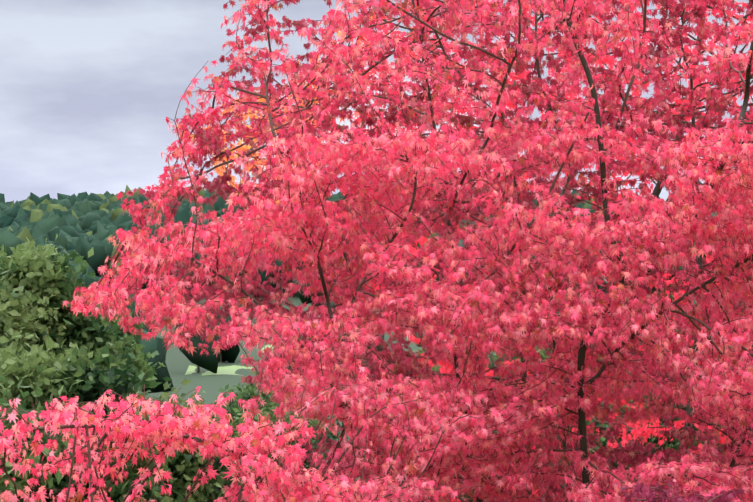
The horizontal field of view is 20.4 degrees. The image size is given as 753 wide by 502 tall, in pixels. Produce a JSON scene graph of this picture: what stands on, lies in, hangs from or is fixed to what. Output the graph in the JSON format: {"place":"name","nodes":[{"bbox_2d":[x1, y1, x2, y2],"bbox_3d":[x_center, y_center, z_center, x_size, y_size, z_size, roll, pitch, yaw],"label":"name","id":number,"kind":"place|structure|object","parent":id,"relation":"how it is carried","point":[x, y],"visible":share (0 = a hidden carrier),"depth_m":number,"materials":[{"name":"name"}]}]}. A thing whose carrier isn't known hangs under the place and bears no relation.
{"place":"outdoors","nodes":[
{"label":"outdoors","id":0,"kind":"place"},
{"bbox_2d":[0,0,752,501],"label":"maple","id":1,"kind":"object","parent":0,"point":[338,156],"depth_m":5.99,"materials":[{"name":"pink plant"}]},
{"bbox_2d":[0,0,752,501],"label":"maple leaves","id":2,"kind":"object","parent":1,"relation":"attached to","point":[280,478],"visible":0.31,"depth_m":7.15,"materials":[{"name":"pink plant"}]},
{"bbox_2d":[0,0,752,203],"label":"sky","id":3,"kind":"structure","parent":0,"point":[89,89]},
{"bbox_2d":[95,272,752,482],"bbox_3d":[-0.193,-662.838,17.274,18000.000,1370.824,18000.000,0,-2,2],"label":"ground","id":4,"kind":"structure","parent":0,"point":[177,362],"depth_m":515.57,"materials":[{"name":"green plant"}]},
{"bbox_2d":[0,258,75,365],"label":"bank tree","id":5,"kind":"object","parent":4,"relation":"on","point":[11,317],"depth_m":11.39,"materials":[{"name":"green plant"}]},
{"bbox_2d":[0,375,97,501],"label":"bank tree","id":6,"kind":"object","parent":4,"relation":"on","point":[19,483],"depth_m":9.27,"materials":[{"name":"green plant"}]},
{"bbox_2d":[0,234,140,385],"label":"bank tree","id":7,"kind":"object","parent":4,"relation":"on","point":[50,267],"depth_m":11.77,"materials":[{"name":"green plant"}]},
{"bbox_2d":[0,330,191,501],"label":"bank tree","id":8,"kind":"object","parent":4,"relation":"on","point":[53,372],"depth_m":10.25,"materials":[{"name":"green plant"}]},
{"bbox_2d":[99,308,171,405],"bbox_3d":[-1.852,3.347,13.374,1.198,6.056,1.152,0,-2,2],"label":"bank tree","id":9,"kind":"object","parent":4,"relation":"on","point":[140,364],"depth_m":13.43,"materials":[{"name":"green plant"}]},
{"bbox_2d":[136,379,258,501],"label":"bank tree","id":10,"kind":"object","parent":4,"relation":"on","point":[183,472],"depth_m":12.65,"materials":[{"name":"green plant"}]},
{"bbox_2d":[185,365,254,375],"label":"green field","id":11,"kind":"structure","parent":4,"relation":"on","point":[230,370],"depth_m":520.04,"materials":[{"name":"green plant"}]},
{"bbox_2d":[261,345,274,352],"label":"green field","id":12,"kind":"structure","parent":4,"relation":"on","point":[269,346],"depth_m":585.75,"materials":[{"name":"green plant"}]},
{"bbox_2d":[202,370,352,501],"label":"bank tree","id":13,"kind":"object","parent":4,"relation":"on","point":[233,406],"depth_m":48.97,"materials":[{"name":"green plant"}]},
{"bbox_2d":[96,263,670,430],"bbox_3d":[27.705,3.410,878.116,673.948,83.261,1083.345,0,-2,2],"label":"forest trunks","id":14,"kind":"object","parent":4,"relation":"on","point":[198,369],"depth_m":677.35,"materials":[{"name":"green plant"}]},
{"bbox_2d":[0,185,751,420],"bbox_3d":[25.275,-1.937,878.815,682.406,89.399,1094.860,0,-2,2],"label":"forest crowns","id":15,"kind":"object","parent":14,"relation":"on","point":[82,224],"visible":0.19,"depth_m":823.84,"materials":[{"name":"green plant"}]},
{"bbox_2d":[324,344,475,501],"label":"bank tree","id":16,"kind":"object","parent":4,"relation":"on","point":[433,368],"depth_m":62.74,"materials":[{"name":"plant"}]},
{"bbox_2d":[458,325,667,501],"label":"bank tree","id":17,"kind":"object","parent":4,"relation":"on","point":[603,441],"depth_m":56.83,"materials":[{"name":"plant"}]},
{"bbox_2d":[587,288,751,486],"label":"bank tree","id":18,"kind":"object","parent":4,"relation":"on","point":[675,444],"depth_m":67.67,"materials":[{"name":"plant"}]},
{"bbox_2d":[177,0,752,501],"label":"tree","id":19,"kind":"object","parent":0,"point":[647,426],"depth_m":9.94,"materials":[{"name":"plant"}]},
{"bbox_2d":[619,480,745,501],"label":"shrub","id":20,"kind":"object","parent":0,"point":[640,489],"depth_m":5.45,"materials":[{"name":"pink plant"}]}
]}

